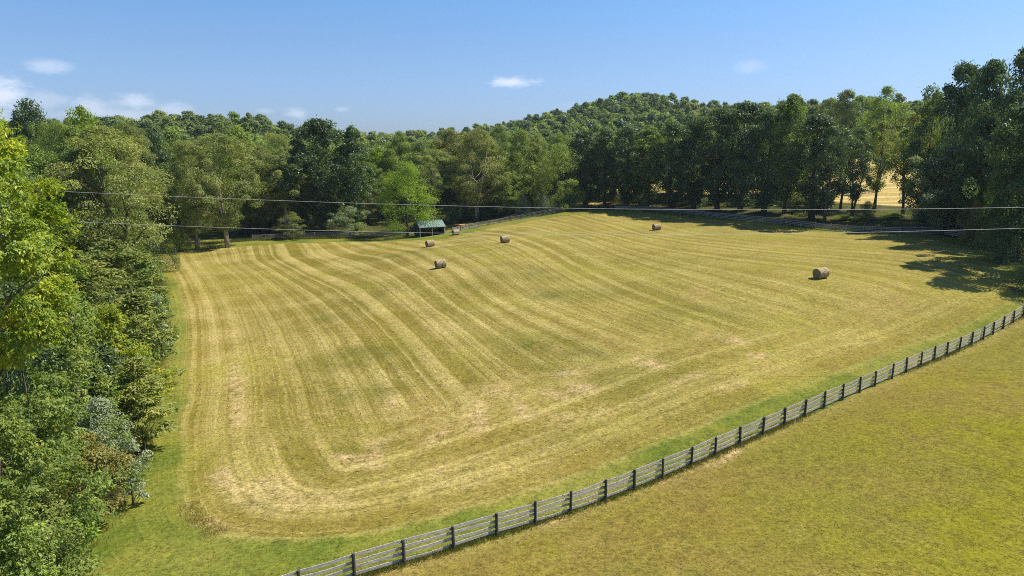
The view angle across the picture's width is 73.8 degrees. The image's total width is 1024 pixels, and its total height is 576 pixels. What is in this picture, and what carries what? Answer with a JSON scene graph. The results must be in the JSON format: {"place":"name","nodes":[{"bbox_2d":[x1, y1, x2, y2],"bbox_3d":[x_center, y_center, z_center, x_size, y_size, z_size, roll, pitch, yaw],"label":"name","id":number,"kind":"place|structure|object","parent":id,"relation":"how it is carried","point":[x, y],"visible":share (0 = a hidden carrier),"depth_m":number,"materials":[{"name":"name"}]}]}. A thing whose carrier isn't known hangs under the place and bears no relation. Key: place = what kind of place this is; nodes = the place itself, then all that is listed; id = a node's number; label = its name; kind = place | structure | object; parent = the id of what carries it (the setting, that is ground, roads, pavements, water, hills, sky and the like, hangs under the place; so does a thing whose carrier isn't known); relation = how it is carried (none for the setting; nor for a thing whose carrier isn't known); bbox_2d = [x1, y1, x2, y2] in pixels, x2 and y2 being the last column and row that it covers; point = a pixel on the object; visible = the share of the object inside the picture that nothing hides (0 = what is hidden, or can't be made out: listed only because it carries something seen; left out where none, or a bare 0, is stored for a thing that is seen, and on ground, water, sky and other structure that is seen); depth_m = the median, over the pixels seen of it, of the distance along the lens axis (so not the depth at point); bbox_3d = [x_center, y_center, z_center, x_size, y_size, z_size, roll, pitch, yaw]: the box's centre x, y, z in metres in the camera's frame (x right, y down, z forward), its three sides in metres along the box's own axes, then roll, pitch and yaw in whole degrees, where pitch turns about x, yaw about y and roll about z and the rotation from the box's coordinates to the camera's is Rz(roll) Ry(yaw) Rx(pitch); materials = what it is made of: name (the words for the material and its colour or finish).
{"place":"outdoors","nodes":[
{"label":"outdoors","id":0,"kind":"place"},
{"bbox_2d":[74,276,177,562],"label":"weed grass","id":1,"kind":"structure","parent":0,"point":[157,284],"depth_m":52.19,"materials":[{"name":"plant"}]},
{"bbox_2d":[0,147,1023,575],"bbox_3d":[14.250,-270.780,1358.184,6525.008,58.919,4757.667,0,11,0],"label":"ground","id":2,"kind":"structure","parent":0,"point":[262,281],"depth_m":57.93,"materials":[{"name":"plant"}]},
{"bbox_2d":[0,97,59,159],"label":"broadleaf tree","id":3,"kind":"object","parent":2,"relation":"on","point":[23,115],"visible":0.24,"depth_m":143.14,"materials":[{"name":"green plant"}]},
{"bbox_2d":[0,491,74,575],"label":"bush","id":4,"kind":"object","parent":2,"relation":"on","point":[6,538],"visible":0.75,"depth_m":26.74,"materials":[{"name":"green plant"}]},
{"bbox_2d":[19,120,67,192],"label":"broadleaf tree","id":5,"kind":"object","parent":2,"relation":"on","point":[52,129],"visible":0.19,"depth_m":128.71,"materials":[{"name":"green plant"}]},
{"bbox_2d":[0,108,90,569],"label":"broadleaf tree","id":6,"kind":"object","parent":2,"relation":"on","point":[36,309],"visible":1,"depth_m":26.84,"materials":[{"name":"green plant"}]},
{"bbox_2d":[0,280,93,466],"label":"bush","id":7,"kind":"object","parent":2,"relation":"on","point":[10,377],"visible":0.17,"depth_m":47.79,"materials":[{"name":"green plant"}]},
{"bbox_2d":[2,467,92,575],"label":"bush","id":8,"kind":"object","parent":2,"relation":"on","point":[53,496],"visible":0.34,"depth_m":34.61,"materials":[{"name":"green plant"}]},
{"bbox_2d":[6,148,93,279],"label":"woodland tree","id":9,"kind":"object","parent":2,"relation":"on","point":[35,160],"visible":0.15,"depth_m":113.40,"materials":[{"name":"green plant"}]},
{"bbox_2d":[0,168,104,293],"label":"woodland tree","id":10,"kind":"object","parent":2,"relation":"on","point":[28,178],"visible":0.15,"depth_m":97.92,"materials":[{"name":"green plant"}]},
{"bbox_2d":[0,385,107,575],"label":"bush","id":11,"kind":"object","parent":2,"relation":"on","point":[6,428],"visible":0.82,"depth_m":27.18,"materials":[{"name":"green plant"}]},
{"bbox_2d":[0,388,107,555],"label":"bush","id":12,"kind":"object","parent":2,"relation":"on","point":[69,477],"visible":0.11,"depth_m":37.23,"materials":[{"name":"green plant"}]},
{"bbox_2d":[24,123,119,254],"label":"broadleaf tree","id":13,"kind":"object","parent":2,"relation":"on","point":[69,130],"visible":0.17,"depth_m":115.94,"materials":[{"name":"green plant"}]},
{"bbox_2d":[0,318,145,575],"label":"young tree","id":14,"kind":"object","parent":2,"relation":"on","point":[98,479],"visible":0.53,"depth_m":34.69,"materials":[{"name":"green plant"}]},
{"bbox_2d":[11,298,135,445],"bbox_3d":[-30.076,6.955,46.988,7.356,13.057,8.895,0,11,0],"label":"young tree","id":15,"kind":"object","parent":2,"relation":"on","point":[71,334],"visible":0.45,"depth_m":46.09,"materials":[{"name":"green plant"}]},
{"bbox_2d":[1,277,148,406],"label":"bush","id":16,"kind":"object","parent":2,"relation":"on","point":[86,309],"visible":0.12,"depth_m":56.39,"materials":[{"name":"green plant"}]},
{"bbox_2d":[26,249,141,380],"bbox_3d":[-41.143,2.985,64.594,10.433,13.564,10.350,0,11,0],"label":"bush","id":17,"kind":"object","parent":2,"relation":"on","point":[92,281],"visible":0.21,"depth_m":63.94,"materials":[{"name":"green plant"}]},
{"bbox_2d":[51,103,118,171],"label":"broadleaf tree","id":18,"kind":"object","parent":2,"relation":"on","point":[81,111],"visible":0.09,"depth_m":134.11,"materials":[{"name":"green plant"}]},
{"bbox_2d":[45,148,127,287],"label":"woodland tree","id":19,"kind":"object","parent":2,"relation":"on","point":[93,180],"visible":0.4,"depth_m":108.69,"materials":[{"name":"green plant"}]},
{"bbox_2d":[38,432,138,521],"bbox_3d":[-25.157,11.501,40.139,5.244,6.528,5.782,0,11,0],"label":"bush","id":20,"kind":"object","parent":2,"relation":"on","point":[96,456],"visible":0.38,"depth_m":40.20,"materials":[{"name":"green plant"}]},
{"bbox_2d":[33,122,180,291],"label":"broadleaf tree","id":21,"kind":"object","parent":2,"relation":"on","point":[89,138],"visible":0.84,"depth_m":106.18,"materials":[{"name":"green plant"}]},
{"bbox_2d":[66,340,152,436],"bbox_3d":[-31.833,8.349,53.080,5.884,8.520,7.267,0,11,0],"label":"bush","id":22,"kind":"object","parent":2,"relation":"on","point":[100,348],"visible":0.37,"depth_m":52.45,"materials":[{"name":"green plant"}]},
{"bbox_2d":[68,395,153,483],"bbox_3d":[-27.143,10.348,45.313,5.661,6.941,4.258,-8,14,-34],"label":"bush","id":23,"kind":"object","parent":2,"relation":"on","point":[99,407],"visible":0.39,"depth_m":44.86,"materials":[{"name":"green plant"}]},
{"bbox_2d":[68,237,171,355],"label":"bush","id":24,"kind":"object","parent":2,"relation":"on","point":[135,256],"visible":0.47,"depth_m":71.45,"materials":[{"name":"green plant"}]},
{"bbox_2d":[74,302,178,424],"bbox_3d":[-31.594,6.304,55.275,7.568,10.840,8.052,7,13,32],"label":"young tree","id":25,"kind":"object","parent":2,"relation":"on","point":[112,316],"visible":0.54,"depth_m":54.18,"materials":[{"name":"green plant"}]},
{"bbox_2d":[110,431,149,504],"bbox_3d":[-24.173,11.479,43.154,2.580,5.313,2.169,0,11,0],"label":"bush","id":26,"kind":"object","parent":2,"relation":"on","point":[141,493],"visible":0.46,"depth_m":42.90,"materials":[{"name":"green plant"}]},
{"bbox_2d":[105,121,167,245],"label":"broadleaf tree","id":27,"kind":"object","parent":2,"relation":"on","point":[130,129],"visible":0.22,"depth_m":145.06,"materials":[{"name":"green plant"}]},
{"bbox_2d":[98,289,185,388],"bbox_3d":[-34.286,4.917,63.533,7.158,9.935,7.077,0,11,0],"label":"bush","id":28,"kind":"object","parent":2,"relation":"on","point":[139,301],"visible":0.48,"depth_m":62.38,"materials":[{"name":"green plant"}]},
{"bbox_2d":[102,355,182,453],"bbox_3d":[-27.356,8.737,50.332,6.146,7.981,4.884,0,11,0],"label":"evergreen tree","id":29,"kind":"object","parent":2,"relation":"on","point":[135,365],"visible":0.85,"depth_m":49.55,"materials":[{"name":"green plant"}]},
{"bbox_2d":[130,249,170,331],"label":"bush","id":30,"kind":"object","parent":2,"relation":"on","point":[144,266],"visible":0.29,"depth_m":83.20,"materials":[{"name":"green plant"}]},
{"bbox_2d":[133,217,180,272],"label":"bush","id":31,"kind":"object","parent":2,"relation":"on","point":[159,253],"visible":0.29,"depth_m":128.66,"materials":[{"name":"green plant"}]},
{"bbox_2d":[136,124,183,242],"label":"broadleaf tree","id":32,"kind":"object","parent":2,"relation":"on","point":[154,134],"visible":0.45,"depth_m":162.97,"materials":[{"name":"green plant"}]},
{"bbox_2d":[156,225,192,253],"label":"bush","id":33,"kind":"object","parent":2,"relation":"on","point":[174,236],"visible":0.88,"depth_m":154.80,"materials":[{"name":"green plant"}]},
{"bbox_2d":[143,126,212,234],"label":"broadleaf tree","id":34,"kind":"object","parent":2,"relation":"on","point":[171,136],"visible":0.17,"depth_m":178.63,"materials":[{"name":"green plant"}]},
{"bbox_2d":[160,139,221,249],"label":"broadleaf tree","id":35,"kind":"object","parent":2,"relation":"on","point":[183,215],"visible":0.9,"depth_m":155.23,"materials":[{"name":"green plant"}]},
{"bbox_2d":[177,499,232,538],"bbox_3d":[-18.741,13.757,40.981,2.007,0.789,6.315,-11,16,-42],"label":"standing hay","id":36,"kind":"object","parent":2,"relation":"on","point":[191,518],"visible":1,"depth_m":40.85,"materials":[{"name":"plant"}]},
{"bbox_2d":[173,132,266,247],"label":"broadleaf tree","id":37,"kind":"object","parent":2,"relation":"on","point":[227,218],"visible":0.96,"depth_m":157.90,"materials":[{"name":"green plant"}]},
{"bbox_2d":[205,125,273,234],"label":"broadleaf tree","id":38,"kind":"object","parent":2,"relation":"on","point":[237,131],"visible":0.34,"depth_m":179.45,"materials":[{"name":"green plant"}]},
{"bbox_2d":[225,144,292,234],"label":"broadleaf tree","id":39,"kind":"object","parent":2,"relation":"on","point":[263,215],"visible":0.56,"depth_m":182.10,"materials":[{"name":"green plant"}]},
{"bbox_2d":[255,132,305,228],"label":"broadleaf tree","id":40,"kind":"object","parent":2,"relation":"on","point":[271,136],"visible":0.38,"depth_m":190.95,"materials":[{"name":"green plant"}]},
{"bbox_2d":[258,156,308,235],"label":"broadleaf tree","id":41,"kind":"object","parent":2,"relation":"on","point":[284,205],"visible":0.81,"depth_m":179.69,"materials":[{"name":"green plant"}]},
{"bbox_2d":[278,146,319,230],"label":"broadleaf tree","id":42,"kind":"object","parent":2,"relation":"on","point":[300,211],"visible":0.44,"depth_m":188.63,"materials":[{"name":"green plant"}]},
{"bbox_2d":[267,114,365,232],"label":"broadleaf tree","id":43,"kind":"object","parent":2,"relation":"on","point":[318,129],"visible":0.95,"depth_m":181.97,"materials":[{"name":"green plant"}]},
{"bbox_2d":[326,205,369,234],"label":"bush","id":44,"kind":"object","parent":2,"relation":"on","point":[344,217],"visible":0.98,"depth_m":180.05,"materials":[{"name":"green plant"}]},
{"bbox_2d":[329,122,375,230],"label":"broadleaf tree","id":45,"kind":"object","parent":2,"relation":"on","point":[353,188],"visible":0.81,"depth_m":184.65,"materials":[{"name":"green plant"}]},
{"bbox_2d":[347,161,388,223],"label":"broadleaf tree","id":46,"kind":"object","parent":2,"relation":"on","point":[373,204],"visible":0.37,"depth_m":202.73,"materials":[{"name":"green plant"}]},
{"bbox_2d":[355,146,405,219],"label":"broadleaf tree","id":47,"kind":"object","parent":2,"relation":"on","point":[375,153],"visible":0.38,"depth_m":209.78,"materials":[{"name":"green plant"}]},
{"bbox_2d":[370,149,407,219],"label":"woodland tree","id":48,"kind":"object","parent":2,"relation":"on","point":[386,153],"visible":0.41,"depth_m":208.50,"materials":[{"name":"green plant"}]},
{"bbox_2d":[382,130,416,209],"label":"broadleaf tree","id":49,"kind":"object","parent":2,"relation":"on","point":[395,146],"visible":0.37,"depth_m":226.10,"materials":[{"name":"green plant"}]},
{"bbox_2d":[375,161,442,236],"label":"broadleaf tree","id":50,"kind":"object","parent":2,"relation":"on","point":[412,171],"visible":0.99,"depth_m":173.62,"materials":[{"name":"green plant"}]},
{"bbox_2d":[395,140,437,219],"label":"woodland tree","id":51,"kind":"object","parent":2,"relation":"on","point":[418,147],"visible":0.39,"depth_m":202.23,"materials":[{"name":"green plant"}]},
{"bbox_2d":[412,219,445,236],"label":"run in shed","id":52,"kind":"object","parent":2,"relation":"on","point":[440,227],"visible":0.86,"depth_m":174.19,"materials":[{"name":"green metal"}]},
{"bbox_2d":[408,148,464,219],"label":"broadleaf tree","id":53,"kind":"object","parent":2,"relation":"on","point":[435,181],"visible":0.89,"depth_m":185.83,"materials":[{"name":"green plant"}]},
{"bbox_2d":[419,128,476,211],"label":"broadleaf tree","id":54,"kind":"object","parent":2,"relation":"on","point":[448,133],"visible":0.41,"depth_m":209.50,"materials":[{"name":"green plant"}]},
{"bbox_2d":[436,202,467,223],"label":"bush","id":55,"kind":"object","parent":2,"relation":"on","point":[455,214],"visible":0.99,"depth_m":194.55,"materials":[{"name":"green plant"}]},
{"bbox_2d":[438,142,468,209],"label":"woodland tree","id":56,"kind":"object","parent":2,"relation":"on","point":[454,170],"visible":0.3,"depth_m":208.76,"materials":[{"name":"green plant"}]},
{"bbox_2d":[437,127,511,220],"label":"broadleaf tree","id":57,"kind":"object","parent":2,"relation":"on","point":[471,137],"visible":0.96,"depth_m":191.16,"materials":[{"name":"green plant"}]},
{"bbox_2d":[458,140,498,209],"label":"woodland tree","id":58,"kind":"object","parent":2,"relation":"on","point":[478,149],"visible":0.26,"depth_m":203.47,"materials":[{"name":"green plant"}]},
{"bbox_2d":[483,125,521,206],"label":"broadleaf tree","id":59,"kind":"object","parent":2,"relation":"on","point":[503,134],"visible":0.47,"depth_m":204.77,"materials":[{"name":"green plant"}]},
{"bbox_2d":[491,167,522,215],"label":"broadleaf tree","id":60,"kind":"object","parent":2,"relation":"on","point":[511,196],"visible":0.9,"depth_m":195.27,"materials":[{"name":"green plant"}]},
{"bbox_2d":[452,208,562,229],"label":"board fence","id":61,"kind":"object","parent":2,"relation":"on","point":[512,217],"visible":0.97,"depth_m":185.83,"materials":[{"name":"wood"}]},
{"bbox_2d":[1,91,1023,192],"bbox_3d":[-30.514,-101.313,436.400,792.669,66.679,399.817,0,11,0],"label":"distant forest","id":62,"kind":"object","parent":2,"relation":"on","point":[655,110],"visible":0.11,"depth_m":379.20,"materials":[{"name":"green plant"}]},
{"bbox_2d":[494,128,543,197],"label":"broadleaf tree","id":63,"kind":"object","parent":2,"relation":"on","point":[521,149],"visible":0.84,"depth_m":197.97,"materials":[{"name":"green plant"}]},
{"bbox_2d":[513,142,552,209],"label":"woodland tree","id":64,"kind":"object","parent":2,"relation":"on","point":[531,197],"visible":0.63,"depth_m":201.31,"materials":[{"name":"green plant"}]},
{"bbox_2d":[165,208,905,244],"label":"fence","id":65,"kind":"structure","parent":2,"relation":"on","point":[353,236],"depth_m":172.47,"materials":[{"name":"wood"}]},
{"bbox_2d":[532,140,586,210],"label":"broadleaf tree","id":66,"kind":"object","parent":2,"relation":"on","point":[560,149],"visible":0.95,"depth_m":193.34,"materials":[{"name":"green plant"}]},
{"bbox_2d":[556,129,614,205],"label":"broadleaf tree","id":67,"kind":"object","parent":2,"relation":"on","point":[580,138],"visible":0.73,"depth_m":198.10,"materials":[{"name":"green plant"}]},
{"bbox_2d":[189,236,1012,534],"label":"loose straw","id":68,"kind":"object","parent":2,"relation":"on","point":[501,376],"visible":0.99,"depth_m":64.27,"materials":[{"name":"plant"}]},
{"bbox_2d":[577,126,632,205],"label":"broadleaf tree","id":69,"kind":"object","parent":2,"relation":"on","point":[606,134],"visible":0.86,"depth_m":195.29,"materials":[{"name":"green plant"}]},
{"bbox_2d":[595,123,652,204],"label":"broadleaf tree","id":70,"kind":"object","parent":2,"relation":"on","point":[628,131],"visible":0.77,"depth_m":193.69,"materials":[{"name":"green plant"}]},
{"bbox_2d":[626,125,670,204],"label":"broadleaf tree","id":71,"kind":"object","parent":2,"relation":"on","point":[648,136],"visible":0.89,"depth_m":189.93,"materials":[{"name":"green plant"}]},
{"bbox_2d":[282,305,1023,575],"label":"board fence","id":72,"kind":"object","parent":2,"relation":"on","point":[354,567],"visible":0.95,"depth_m":42.47,"materials":[{"name":"grey wood"}]},
{"bbox_2d":[643,120,699,207],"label":"broadleaf tree","id":73,"kind":"object","parent":2,"relation":"on","point":[672,129],"visible":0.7,"depth_m":183.89,"materials":[{"name":"green plant"}]},
{"bbox_2d":[343,315,1023,575],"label":"tall grass","id":74,"kind":"structure","parent":2,"relation":"on","point":[559,516],"depth_m":42.41,"materials":[{"name":"plant"}]},
{"bbox_2d":[664,116,724,208],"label":"broadleaf tree","id":75,"kind":"object","parent":2,"relation":"on","point":[695,185],"visible":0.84,"depth_m":178.03,"materials":[{"name":"green plant"}]},
{"bbox_2d":[387,324,1022,575],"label":"lawn grass","id":76,"kind":"structure","parent":2,"relation":"on","point":[829,474],"depth_m":41.09,"materials":[{"name":"plant"}]},
{"bbox_2d":[686,106,753,210],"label":"broadleaf tree","id":77,"kind":"object","parent":2,"relation":"on","point":[714,190],"visible":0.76,"depth_m":171.44,"materials":[{"name":"green plant"}]},
{"bbox_2d":[706,100,768,211],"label":"broadleaf tree","id":78,"kind":"object","parent":2,"relation":"on","point":[747,113],"visible":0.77,"depth_m":164.46,"materials":[{"name":"green plant"}]},
{"bbox_2d":[615,206,900,233],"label":"board fence","id":79,"kind":"object","parent":2,"relation":"on","point":[736,217],"visible":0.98,"depth_m":148.65,"materials":[{"name":"wood"}]},
{"bbox_2d":[725,109,808,211],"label":"broadleaf tree","id":80,"kind":"object","parent":2,"relation":"on","point":[770,117],"visible":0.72,"depth_m":160.84,"materials":[{"name":"green plant"}]},
{"bbox_2d":[761,93,811,213],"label":"broadleaf tree","id":81,"kind":"object","parent":2,"relation":"on","point":[791,105],"visible":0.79,"depth_m":155.03,"materials":[{"name":"green plant"}]},
{"bbox_2d":[763,113,869,219],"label":"broadleaf tree","id":82,"kind":"object","parent":2,"relation":"on","point":[815,123],"visible":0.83,"depth_m":148.72,"materials":[{"name":"green plant"}]},
{"bbox_2d":[802,126,854,224],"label":"broadleaf tree","id":83,"kind":"object","parent":2,"relation":"on","point":[828,196],"visible":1,"depth_m":142.37,"materials":[{"name":"green plant"}]},
{"bbox_2d":[823,88,872,170],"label":"broadleaf tree","id":84,"kind":"object","parent":2,"relation":"on","point":[846,117],"visible":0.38,"depth_m":219.20,"materials":[{"name":"green plant"}]},
{"bbox_2d":[834,124,889,219],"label":"broadleaf tree","id":85,"kind":"object","parent":2,"relation":"on","point":[855,195],"visible":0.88,"depth_m":146.52,"materials":[{"name":"green plant"}]},
{"bbox_2d":[852,120,902,209],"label":"broadleaf tree","id":86,"kind":"object","parent":2,"relation":"on","point":[874,185],"visible":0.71,"depth_m":157.48,"materials":[{"name":"green plant"}]},
{"bbox_2d":[853,85,909,182],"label":"broadleaf tree","id":87,"kind":"object","parent":2,"relation":"on","point":[887,91],"visible":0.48,"depth_m":185.62,"materials":[{"name":"green plant"}]},
{"bbox_2d":[881,111,936,216],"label":"broadleaf tree","id":88,"kind":"object","parent":2,"relation":"on","point":[894,162],"visible":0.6,"depth_m":146.59,"materials":[{"name":"green plant"}]},
{"bbox_2d":[898,161,953,228],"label":"broadleaf tree","id":89,"kind":"object","parent":2,"relation":"on","point":[925,167],"visible":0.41,"depth_m":131.80,"materials":[{"name":"green plant"}]},
{"bbox_2d":[893,90,964,199],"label":"broadleaf tree","id":90,"kind":"object","parent":2,"relation":"on","point":[932,107],"visible":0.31,"depth_m":142.73,"materials":[{"name":"green plant"}]},
{"bbox_2d":[903,145,981,234],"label":"broadleaf tree","id":91,"kind":"object","parent":2,"relation":"on","point":[932,197],"visible":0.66,"depth_m":123.34,"materials":[{"name":"green plant"}]},
{"bbox_2d":[898,59,1009,195],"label":"broadleaf tree","id":92,"kind":"object","parent":2,"relation":"on","point":[964,71],"visible":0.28,"depth_m":135.12,"materials":[{"name":"green plant"}]},
{"bbox_2d":[955,199,992,249],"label":"bush","id":93,"kind":"object","parent":2,"relation":"on","point":[977,222],"visible":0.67,"depth_m":111.00,"materials":[{"name":"green plant"}]},
{"bbox_2d":[949,115,1004,242],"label":"broadleaf tree","id":94,"kind":"object","parent":2,"relation":"on","point":[983,126],"visible":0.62,"depth_m":112.48,"materials":[{"name":"green plant"}]},
{"bbox_2d":[934,59,1023,182],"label":"broadleaf tree","id":95,"kind":"object","parent":2,"relation":"on","point":[992,72],"visible":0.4,"depth_m":124.63,"materials":[{"name":"green plant"}]},
{"bbox_2d":[935,99,1022,225],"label":"woodland tree","id":96,"kind":"object","parent":2,"relation":"on","point":[967,134],"visible":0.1,"depth_m":121.53,"materials":[{"name":"green plant"}]},
{"bbox_2d":[961,102,1023,259],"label":"broadleaf tree","id":97,"kind":"object","parent":2,"relation":"on","point":[998,204],"visible":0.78,"depth_m":96.73,"materials":[{"name":"green plant"}]},
{"bbox_2d":[963,214,1023,263],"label":"bush","id":98,"kind":"object","parent":2,"relation":"on","point":[1001,223],"visible":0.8,"depth_m":97.02,"materials":[{"name":"green plant"}]},
{"bbox_2d":[983,45,1023,205],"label":"broadleaf tree","id":99,"kind":"object","parent":2,"relation":"on","point":[1015,95],"visible":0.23,"depth_m":112.15,"materials":[{"name":"green plant"}]},
{"bbox_2d":[997,251,1023,294],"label":"bush","id":100,"kind":"object","parent":2,"relation":"on","point":[1020,271],"visible":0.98,"depth_m":84.62,"materials":[{"name":"green plant"}]},
{"bbox_2d":[1005,153,1023,251],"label":"broadleaf tree","id":101,"kind":"object","parent":2,"relation":"on","point":[1018,225],"visible":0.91,"depth_m":92.88,"materials":[{"name":"green plant"}]},
{"bbox_2d":[0,0,1023,135],"label":"sky","id":102,"kind":"structure","parent":0,"point":[386,66],"materials":[{"name":"blue"}]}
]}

